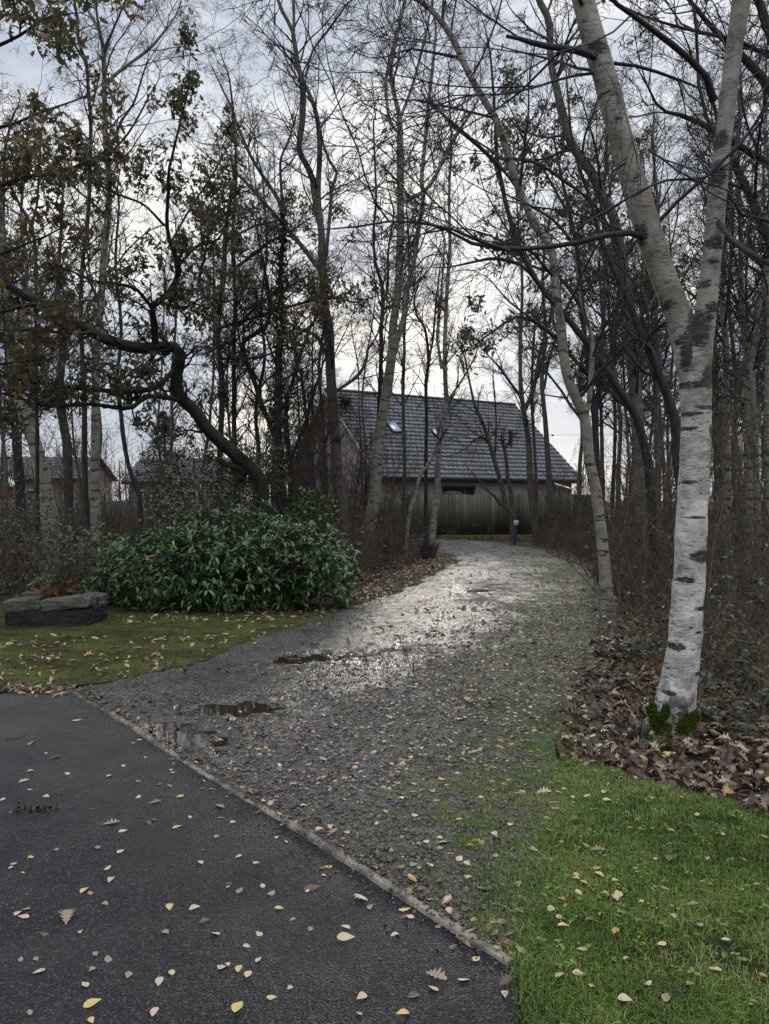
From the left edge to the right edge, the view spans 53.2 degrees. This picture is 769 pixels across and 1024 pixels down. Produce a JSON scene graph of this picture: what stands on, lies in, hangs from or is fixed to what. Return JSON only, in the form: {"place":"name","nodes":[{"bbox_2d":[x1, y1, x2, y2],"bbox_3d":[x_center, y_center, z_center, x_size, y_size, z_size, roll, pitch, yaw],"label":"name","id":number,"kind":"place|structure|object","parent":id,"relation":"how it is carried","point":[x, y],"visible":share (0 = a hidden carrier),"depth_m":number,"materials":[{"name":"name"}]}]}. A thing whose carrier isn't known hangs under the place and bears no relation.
{"place":"outdoors","nodes":[
{"label":"outdoors","id":0,"kind":"place"},
{"bbox_2d":[0,573,338,691],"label":"mossy lawn","id":1,"kind":"structure","parent":0,"point":[142,627],"depth_m":8.12,"materials":[{"name":"plant"}]},
{"bbox_2d":[2,590,108,626],"bbox_3d":[-4.018,1.208,9.431,1.077,0.470,0.727,0,1,0],"label":"stone planter","id":2,"kind":"object","parent":1,"relation":"on","point":[29,609],"visible":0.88,"depth_m":9.12,"materials":[{"name":"stone"}]},
{"bbox_2d":[30,575,84,598],"bbox_3d":[-4.005,0.972,9.420,0.582,0.355,0.489,0,1,0],"label":"dead fern","id":3,"kind":"object","parent":2,"relation":"on","point":[56,591],"visible":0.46,"depth_m":9.32,"materials":[{"name":"orange plant"}]},
{"bbox_2d":[0,487,117,608],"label":"planter shrub","id":4,"kind":"object","parent":2,"relation":"in","point":[73,561],"visible":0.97,"depth_m":9.51,"materials":[{"name":"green plant"}]},
{"bbox_2d":[0,484,112,598],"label":"brown shrub","id":5,"kind":"object","parent":1,"relation":"on","point":[5,571],"visible":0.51,"depth_m":12.18,"materials":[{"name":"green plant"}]},
{"bbox_2d":[0,551,454,688],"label":"fallen leaves","id":6,"kind":"object","parent":1,"relation":"on","point":[156,634],"visible":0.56,"depth_m":8.34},
{"bbox_2d":[0,691,521,1023],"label":"tarmac path","id":7,"kind":"structure","parent":0,"point":[321,968],"depth_m":2.86,"materials":[{"name":"asphalt"}]},
{"bbox_2d":[74,538,623,955],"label":"gravel drive","id":8,"kind":"structure","parent":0,"point":[427,591],"depth_m":6.14,"materials":[{"name":"gravel"}]},
{"bbox_2d":[140,722,229,753],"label":"puddle water","id":9,"kind":"structure","parent":8,"relation":"on","point":[191,735],"depth_m":5.04,"materials":[{"name":"black liquid"}]},
{"bbox_2d":[175,700,285,718],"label":"puddle water","id":10,"kind":"structure","parent":8,"relation":"on","point":[246,708],"depth_m":5.68,"materials":[{"name":"black liquid"}]},
{"bbox_2d":[249,652,372,665],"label":"puddle water","id":11,"kind":"structure","parent":8,"relation":"on","point":[314,657],"depth_m":7.46,"materials":[{"name":"black liquid"}]},
{"bbox_2d":[0,544,622,952],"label":"fallen leaves","id":12,"kind":"object","parent":8,"relation":"on","point":[54,688],"visible":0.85,"depth_m":6.45,"materials":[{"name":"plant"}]},
{"bbox_2d":[54,601,622,988],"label":"loose gravel","id":13,"kind":"structure","parent":8,"relation":"on","point":[419,856],"depth_m":4.50,"materials":[{"name":"gravel"}]},
{"bbox_2d":[79,589,623,956],"bbox_3d":[0.348,1.397,8.364,4.361,0.070,11.054,0,1,17],"label":"drive moss","id":14,"kind":"object","parent":8,"relation":"on","point":[466,831],"visible":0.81,"depth_m":5.13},
{"bbox_2d":[356,646,605,936],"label":"moss grass","id":15,"kind":"structure","parent":8,"relation":"on","point":[469,840],"depth_m":3.86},
{"bbox_2d":[0,501,768,1019],"bbox_3d":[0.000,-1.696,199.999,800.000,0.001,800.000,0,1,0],"label":"ground","id":16,"kind":"structure","parent":0,"point":[694,757],"depth_m":5.88,"materials":[{"name":"soil"}]},
{"bbox_2d":[0,116,51,544],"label":"bare tree","id":17,"kind":"object","parent":16,"relation":"on","point":[2,443],"visible":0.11,"depth_m":26.21,"materials":[{"name":"grey plant"}]},
{"bbox_2d":[0,83,54,559],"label":"birch tree","id":18,"kind":"object","parent":16,"relation":"on","point":[18,466],"visible":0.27,"depth_m":19.89,"materials":[{"name":"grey plant"}]},
{"bbox_2d":[0,78,103,587],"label":"birch tree","id":19,"kind":"object","parent":16,"relation":"on","point":[37,475],"visible":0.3,"depth_m":12.95,"materials":[{"name":"grey plant"}]},
{"bbox_2d":[0,11,106,574],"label":"birch tree","id":20,"kind":"object","parent":16,"relation":"on","point":[45,483],"visible":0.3,"depth_m":14.37,"materials":[{"name":"grey plant"}]},
{"bbox_2d":[0,456,118,500],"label":"bungalow","id":21,"kind":"object","parent":16,"relation":"on","point":[54,463],"visible":0.2,"depth_m":46.24,"materials":[{"name":"brick"}]},
{"bbox_2d":[0,0,149,399],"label":"oak tree","id":22,"kind":"object","parent":16,"relation":"on","point":[53,171],"visible":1,"depth_m":8.27,"materials":[{"name":"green plant"}]},
{"bbox_2d":[28,120,129,538],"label":"birch tree","id":23,"kind":"object","parent":16,"relation":"on","point":[63,428],"visible":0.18,"depth_m":23.88,"materials":[{"name":"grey plant"}]},
{"bbox_2d":[0,0,179,569],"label":"birch tree","id":24,"kind":"object","parent":16,"relation":"on","point":[85,497],"visible":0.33,"depth_m":16.91,"materials":[{"name":"grey plant"}]},
{"bbox_2d":[52,99,151,558],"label":"birch tree","id":25,"kind":"object","parent":16,"relation":"on","point":[128,464],"visible":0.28,"depth_m":19.93,"materials":[{"name":"grey plant"}]},
{"bbox_2d":[4,0,259,577],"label":"birch tree","id":26,"kind":"object","parent":16,"relation":"on","point":[104,252],"visible":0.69,"depth_m":14.88,"materials":[{"name":"grey plant"}]},
{"bbox_2d":[0,371,264,562],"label":"undergrowth","id":27,"kind":"object","parent":16,"relation":"on","point":[104,503],"depth_m":21.35,"materials":[{"name":"plant"}]},
{"bbox_2d":[0,475,269,567],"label":"undergrowth","id":28,"kind":"object","parent":16,"relation":"on","point":[128,523],"depth_m":21.44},
{"bbox_2d":[0,7,290,557],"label":"oak tree","id":29,"kind":"object","parent":16,"relation":"on","point":[147,371],"visible":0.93,"depth_m":11.51,"materials":[{"name":"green plant"}]},
{"bbox_2d":[100,174,196,529],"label":"bare tree","id":30,"kind":"object","parent":16,"relation":"on","point":[127,308],"visible":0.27,"depth_m":33.45,"materials":[{"name":"brown plant"}]},
{"bbox_2d":[114,412,199,522],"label":"spruce tree","id":31,"kind":"object","parent":16,"relation":"on","point":[156,433],"visible":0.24,"depth_m":29.80,"materials":[{"name":"green plant"}]},
{"bbox_2d":[131,155,211,523],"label":"bare tree","id":32,"kind":"object","parent":16,"relation":"on","point":[172,360],"visible":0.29,"depth_m":27.69,"materials":[{"name":"brown plant"}]},
{"bbox_2d":[122,458,244,500],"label":"bungalow","id":33,"kind":"object","parent":16,"relation":"on","point":[140,466],"visible":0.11,"depth_m":47.67,"materials":[{"name":"brick"}]},
{"bbox_2d":[132,442,255,568],"bbox_3d":[-3.088,0.067,13.074,2.120,2.551,1.937,0,1,0],"label":"holly bush","id":34,"kind":"object","parent":16,"relation":"on","point":[205,505],"visible":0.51,"depth_m":12.93,"materials":[{"name":"green plant"}]},
{"bbox_2d":[28,498,364,613],"bbox_3d":[-2.659,0.678,11.172,4.755,1.769,2.622,0,1,0],"label":"rhododendron bush","id":35,"kind":"object","parent":16,"relation":"on","point":[236,584],"visible":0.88,"depth_m":10.61,"materials":[{"name":"green plant"}]},
{"bbox_2d":[161,113,256,518],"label":"bare tree","id":36,"kind":"object","parent":16,"relation":"on","point":[202,393],"visible":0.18,"depth_m":28.26,"materials":[{"name":"brown plant"}]},
{"bbox_2d":[159,38,277,560],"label":"alder tree","id":37,"kind":"object","parent":16,"relation":"on","point":[235,412],"visible":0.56,"depth_m":17.80,"materials":[{"name":"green plant"}]},
{"bbox_2d":[185,162,277,490],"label":"bare tree","id":38,"kind":"object","parent":16,"relation":"on","point":[239,387],"visible":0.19,"depth_m":26.09,"materials":[{"name":"brown plant"}]},
{"bbox_2d":[159,165,330,566],"bbox_3d":[-3.041,-3.258,17.103,3.230,9.145,2.618,0,1,14],"label":"alder tree","id":39,"kind":"object","parent":16,"relation":"on","point":[247,364],"visible":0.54,"depth_m":17.36,"materials":[{"name":"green plant"}]},
{"bbox_2d":[200,127,305,539],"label":"alder tree","id":40,"kind":"object","parent":16,"relation":"on","point":[257,429],"visible":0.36,"depth_m":18.90,"materials":[{"name":"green plant"}]},
{"bbox_2d":[167,333,392,551],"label":"undergrowth","id":41,"kind":"object","parent":16,"relation":"on","point":[300,474],"depth_m":17.94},
{"bbox_2d":[217,50,356,563],"bbox_3d":[-2.172,-4.246,17.119,3.294,11.520,2.555,0,1,-28],"label":"alder tree","id":42,"kind":"object","parent":16,"relation":"on","point":[280,297],"visible":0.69,"depth_m":16.88,"materials":[{"name":"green plant"}]},
{"bbox_2d":[69,691,514,966],"bbox_3d":[-1.042,1.488,4.355,0.051,0.082,4.658,-1,1,-39],"label":"edging board","id":43,"kind":"object","parent":16,"relation":"on","point":[480,944],"visible":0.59,"depth_m":3.22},
{"bbox_2d":[206,235,380,550],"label":"alder tree","id":44,"kind":"object","parent":16,"relation":"on","point":[314,391],"visible":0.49,"depth_m":18.39,"materials":[{"name":"brown plant"}]},
{"bbox_2d":[265,297,328,513],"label":"birch tree","id":45,"kind":"object","parent":16,"relation":"on","point":[315,369],"visible":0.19,"depth_m":21.63,"materials":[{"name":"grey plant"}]},
{"bbox_2d":[172,99,426,564],"bbox_3d":[-1.801,-3.962,17.528,5.754,10.532,4.202,0,1,0],"label":"oak tree","id":46,"kind":"object","parent":16,"relation":"on","point":[322,313],"visible":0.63,"depth_m":17.20,"materials":[{"name":"brown plant"}]},
{"bbox_2d":[201,338,404,519],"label":"undergrowth","id":47,"kind":"object","parent":16,"relation":"on","point":[326,453],"depth_m":22.54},
{"bbox_2d":[272,486,348,564],"bbox_3d":[-1.686,0.359,16.434,1.874,1.861,1.396,0,1,-17],"label":"laurel bush","id":48,"kind":"object","parent":16,"relation":"on","point":[303,497],"visible":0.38,"depth_m":16.41,"materials":[{"name":"green plant"}]},
{"bbox_2d":[158,0,467,553],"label":"birch tree","id":49,"kind":"object","parent":16,"relation":"on","point":[323,253],"visible":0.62,"depth_m":19.81,"materials":[{"name":"brown plant"}]},
{"bbox_2d":[291,177,360,512],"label":"alder tree","id":50,"kind":"object","parent":16,"relation":"on","point":[341,413],"visible":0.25,"depth_m":22.94,"materials":[{"name":"brown plant"}]},
{"bbox_2d":[253,492,448,586],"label":"undergrowth","id":51,"kind":"object","parent":16,"relation":"on","point":[370,559],"depth_m":17.07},
{"bbox_2d":[334,249,375,527],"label":"bare tree","id":52,"kind":"object","parent":16,"relation":"on","point":[358,417],"visible":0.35,"depth_m":25.88,"materials":[{"name":"brown plant"}]},
{"bbox_2d":[297,404,431,554],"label":"undergrowth","id":53,"kind":"object","parent":16,"relation":"on","point":[367,490],"depth_m":22.47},
{"bbox_2d":[327,213,410,546],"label":"bare tree","id":54,"kind":"object","parent":16,"relation":"on","point":[362,409],"visible":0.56,"depth_m":22.95,"materials":[{"name":"grey plant"}]},
{"bbox_2d":[328,35,435,547],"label":"birch tree","id":55,"kind":"object","parent":16,"relation":"on","point":[380,364],"visible":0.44,"depth_m":23.85,"materials":[{"name":"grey plant"}]},
{"bbox_2d":[359,146,441,546],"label":"birch tree","id":56,"kind":"object","parent":16,"relation":"on","point":[403,382],"visible":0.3,"depth_m":24.91,"materials":[{"name":"grey plant"}]},
{"bbox_2d":[54,322,764,513],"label":"distant wood","id":57,"kind":"object","parent":16,"relation":"on","point":[120,474],"visible":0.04,"depth_m":63.38,"materials":[{"name":"brown"}]},
{"bbox_2d":[373,216,472,542],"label":"birch tree","id":58,"kind":"object","parent":16,"relation":"on","point":[426,375],"visible":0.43,"depth_m":24.41,"materials":[{"name":"grey plant"}]},
{"bbox_2d":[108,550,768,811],"bbox_3d":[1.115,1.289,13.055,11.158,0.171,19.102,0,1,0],"label":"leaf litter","id":59,"kind":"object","parent":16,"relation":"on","point":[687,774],"visible":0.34,"depth_m":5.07,"materials":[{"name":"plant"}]},
{"bbox_2d":[333,0,544,558],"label":"birch tree","id":60,"kind":"object","parent":16,"relation":"on","point":[377,462],"visible":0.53,"depth_m":20.32,"materials":[{"name":"grey plant"}]},
{"bbox_2d":[404,337,476,556],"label":"birch tree","id":61,"kind":"object","parent":16,"relation":"on","point":[438,443],"visible":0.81,"depth_m":20.14,"materials":[{"name":"grey plant"}]},
{"bbox_2d":[399,2,532,555],"bbox_3d":[2.100,-6.122,20.599,3.883,14.792,2.902,0,1,0],"label":"birch tree","id":62,"kind":"object","parent":16,"relation":"on","point":[437,482],"visible":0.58,"depth_m":20.50,"materials":[{"name":"grey plant"}]},
{"bbox_2d":[441,318,525,542],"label":"birch tree","id":63,"kind":"object","parent":16,"relation":"on","point":[510,509],"visible":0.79,"depth_m":27.42,"materials":[{"name":"grey plant"}]},
{"bbox_2d":[380,494,592,535],"bbox_3d":[4.605,0.143,32.285,9.567,1.820,0.204,0,1,-2],"label":"plank fence","id":64,"kind":"object","parent":16,"relation":"on","point":[484,506],"visible":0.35,"depth_m":32.17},
{"bbox_2d":[221,0,768,741],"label":"birch tree","id":65,"kind":"object","parent":16,"relation":"on","point":[671,708],"visible":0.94,"depth_m":5.00,"materials":[{"name":"white plant"}]},
{"bbox_2d":[314,0,686,627],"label":"birch tree","id":66,"kind":"object","parent":16,"relation":"on","point":[581,410],"visible":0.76,"depth_m":9.21,"materials":[{"name":"grey plant"}]},
{"bbox_2d":[350,0,658,603],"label":"alder tree","id":67,"kind":"object","parent":16,"relation":"on","point":[626,401],"visible":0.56,"depth_m":11.22,"materials":[{"name":"grey plant"}]},
{"bbox_2d":[432,164,576,544],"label":"birch tree","id":68,"kind":"object","parent":16,"relation":"on","point":[530,492],"visible":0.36,"depth_m":26.38,"materials":[{"name":"grey plant"}]},
{"bbox_2d":[486,269,568,518],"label":"birch tree","id":69,"kind":"object","parent":16,"relation":"on","point":[533,408],"visible":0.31,"depth_m":27.43,"materials":[{"name":"grey plant"}]},
{"bbox_2d":[502,166,582,545],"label":"birch tree","id":70,"kind":"object","parent":16,"relation":"on","point":[543,382],"visible":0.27,"depth_m":25.90,"materials":[{"name":"grey plant"}]},
{"bbox_2d":[521,514,617,558],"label":"undergrowth","id":71,"kind":"object","parent":16,"relation":"on","point":[549,537],"depth_m":23.10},
{"bbox_2d":[451,44,689,578],"bbox_3d":[3.490,-3.885,14.265,4.748,10.487,4.124,0,1,0],"label":"oak tree","id":72,"kind":"object","parent":16,"relation":"on","point":[465,338],"visible":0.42,"depth_m":14.41,"materials":[{"name":"brown plant"}]},
{"bbox_2d":[525,434,629,543],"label":"undergrowth","id":73,"kind":"object","parent":16,"relation":"on","point":[568,501],"depth_m":26.07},
{"bbox_2d":[543,250,621,542],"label":"birch tree","id":74,"kind":"object","parent":16,"relation":"on","point":[579,472],"visible":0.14,"depth_m":23.44,"materials":[{"name":"grey plant"}]},
{"bbox_2d":[563,203,629,504],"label":"birch tree","id":75,"kind":"object","parent":16,"relation":"on","point":[601,441],"visible":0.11,"depth_m":23.92,"materials":[{"name":"grey plant"}]},
{"bbox_2d":[525,85,672,548],"bbox_3d":[5.152,-4.569,18.163,4.082,11.656,3.716,1,1,42],"label":"bare tree","id":76,"kind":"object","parent":16,"relation":"on","point":[613,479],"visible":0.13,"depth_m":18.30,"materials":[{"name":"brown plant"}]},
{"bbox_2d":[466,0,738,595],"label":"birch tree","id":77,"kind":"object","parent":16,"relation":"on","point":[634,384],"visible":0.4,"depth_m":12.06,"materials":[{"name":"brown plant"}]},
{"bbox_2d":[501,2,718,491],"bbox_3d":[2.986,-2.720,10.405,2.941,8.175,2.338,0,1,13],"label":"alder tree","id":78,"kind":"object","parent":16,"relation":"on","point":[669,402],"visible":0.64,"depth_m":10.11,"materials":[{"name":"brown plant"}]},
{"bbox_2d":[557,99,663,558],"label":"birch tree","id":79,"kind":"object","parent":16,"relation":"on","point":[619,440],"visible":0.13,"depth_m":19.93,"materials":[{"name":"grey plant"}]},
{"bbox_2d":[545,116,699,529],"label":"bare tree","id":80,"kind":"object","parent":16,"relation":"on","point":[644,388],"visible":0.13,"depth_m":21.99,"materials":[{"name":"brown plant"}]},
{"bbox_2d":[586,608,664,657],"bbox_3d":[2.345,1.197,7.412,0.839,0.431,0.748,0,1,27],"label":"bramble","id":81,"kind":"object","parent":16,"relation":"on","point":[636,649],"visible":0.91,"depth_m":7.42,"materials":[{"name":"green plant"}]},
{"bbox_2d":[494,0,768,321],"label":"alder tree","id":82,"kind":"object","parent":16,"relation":"on","point":[752,67],"visible":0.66,"depth_m":6.70,"materials":[{"name":"brown plant"}]},
{"bbox_2d":[568,419,730,617],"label":"undergrowth","id":83,"kind":"object","parent":16,"relation":"on","point":[614,535],"depth_m":10.63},
{"bbox_2d":[540,473,764,591],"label":"undergrowth","id":84,"kind":"object","parent":16,"relation":"on","point":[589,553],"depth_m":18.94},
{"bbox_2d":[585,69,721,526],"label":"birch tree","id":85,"kind":"object","parent":16,"relation":"on","point":[659,346],"visible":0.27,"depth_m":17.91,"materials":[{"name":"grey plant"}]},
{"bbox_2d":[551,275,768,587],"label":"undergrowth","id":86,"kind":"object","parent":16,"relation":"on","point":[665,522],"depth_m":13.88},
{"bbox_2d":[619,105,701,447],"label":"bare tree","id":87,"kind":"object","parent":16,"relation":"on","point":[664,131],"visible":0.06,"depth_m":25.13,"materials":[{"name":"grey plant"}]},
{"bbox_2d":[588,31,737,542],"bbox_3d":[6.805,-5.407,19.444,3.578,13.284,3.740,0,1,0],"label":"bare tree","id":88,"kind":"object","parent":16,"relation":"on","point":[678,226],"visible":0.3,"depth_m":19.27,"materials":[{"name":"brown plant"}]},
{"bbox_2d":[561,500,768,689],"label":"undergrowth","id":89,"kind":"object","parent":16,"relation":"on","point":[762,573],"depth_m":8.64,"materials":[{"name":"plant"}]},
{"bbox_2d":[608,132,734,538],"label":"bare tree","id":90,"kind":"object","parent":16,"relation":"on","point":[671,373],"visible":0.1,"depth_m":24.10,"materials":[{"name":"grey plant"}]},
{"bbox_2d":[577,525,768,713],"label":"bramble","id":91,"kind":"object","parent":16,"relation":"on","point":[745,631],"visible":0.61,"depth_m":6.34,"materials":[{"name":"brown plant"}]},
{"bbox_2d":[582,600,768,744],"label":"dry grass","id":92,"kind":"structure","parent":16,"relation":"on","point":[724,672],"depth_m":6.46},
{"bbox_2d":[628,57,765,537],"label":"birch tree","id":93,"kind":"object","parent":16,"relation":"on","point":[715,478],"visible":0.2,"depth_m":19.80,"materials":[{"name":"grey plant"}]},
{"bbox_2d":[637,88,767,541],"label":"bare tree","id":94,"kind":"object","parent":16,"relation":"on","point":[697,222],"visible":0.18,"depth_m":19.86,"materials":[{"name":"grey plant"}]},
{"bbox_2d":[641,53,764,534],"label":"bare tree","id":95,"kind":"object","parent":16,"relation":"on","point":[718,386],"visible":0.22,"depth_m":19.82,"materials":[{"name":"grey plant"}]},
{"bbox_2d":[657,0,766,564],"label":"birch tree","id":96,"kind":"object","parent":16,"relation":"on","point":[722,318],"visible":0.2,"depth_m":14.42,"materials":[{"name":"grey plant"}]},
{"bbox_2d":[660,41,764,550],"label":"birch tree","id":97,"kind":"object","parent":16,"relation":"on","point":[733,352],"visible":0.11,"depth_m":20.89,"materials":[{"name":"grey plant"}]},
{"bbox_2d":[661,0,768,582],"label":"birch tree","id":98,"kind":"object","parent":16,"relation":"on","point":[749,485],"visible":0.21,"depth_m":13.92,"materials":[{"name":"grey plant"}]},
{"bbox_2d":[665,377,768,622],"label":"undergrowth","id":99,"kind":"object","parent":16,"relation":"on","point":[735,540],"depth_m":10.22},
{"bbox_2d":[669,43,768,577],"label":"birch tree","id":100,"kind":"object","parent":16,"relation":"on","point":[752,368],"visible":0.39,"depth_m":13.36,"materials":[{"name":"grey plant"}]},
{"bbox_2d":[670,0,768,588],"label":"birch tree","id":101,"kind":"object","parent":16,"relation":"on","point":[766,384],"visible":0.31,"depth_m":12.96,"materials":[{"name":"grey plant"}]},
{"bbox_2d":[696,703,757,735],"bbox_3d":[2.266,1.389,5.122,0.405,0.208,0.456,0,1,24],"label":"bramble","id":102,"kind":"object","parent":16,"relation":"on","point":[746,726],"visible":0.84,"depth_m":5.07,"materials":[{"name":"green plant"}]},
{"bbox_2d":[696,666,768,720],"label":"bramble","id":103,"kind":"object","parent":16,"relation":"on","point":[756,702],"visible":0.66,"depth_m":5.52,"materials":[{"name":"brown plant"}]},
{"bbox_2d":[0,0,768,500],"label":"sky","id":104,"kind":"structure","parent":0,"point":[24,69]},
{"bbox_2d":[319,552,461,619],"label":"grass verge","id":105,"kind":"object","parent":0,"point":[387,590],"depth_m":14.10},
{"bbox_2d":[295,388,582,525],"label":"house","id":106,"kind":"structure","parent":0,"point":[453,469],"depth_m":42.00,"materials":[{"name":"tile"}]},
{"bbox_2d":[497,755,768,1023],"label":"lawn","id":107,"kind":"structure","parent":0,"point":[725,945],"depth_m":2.77,"materials":[{"name":"plant"}]},
{"bbox_2d":[463,713,599,957],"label":"grass","id":108,"kind":"structure","parent":107,"relation":"on","point":[516,885],"depth_m":3.18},
{"bbox_2d":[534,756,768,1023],"bbox_3d":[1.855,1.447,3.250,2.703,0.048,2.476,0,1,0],"label":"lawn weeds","id":109,"kind":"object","parent":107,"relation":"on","point":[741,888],"visible":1,"depth_m":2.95,"materials":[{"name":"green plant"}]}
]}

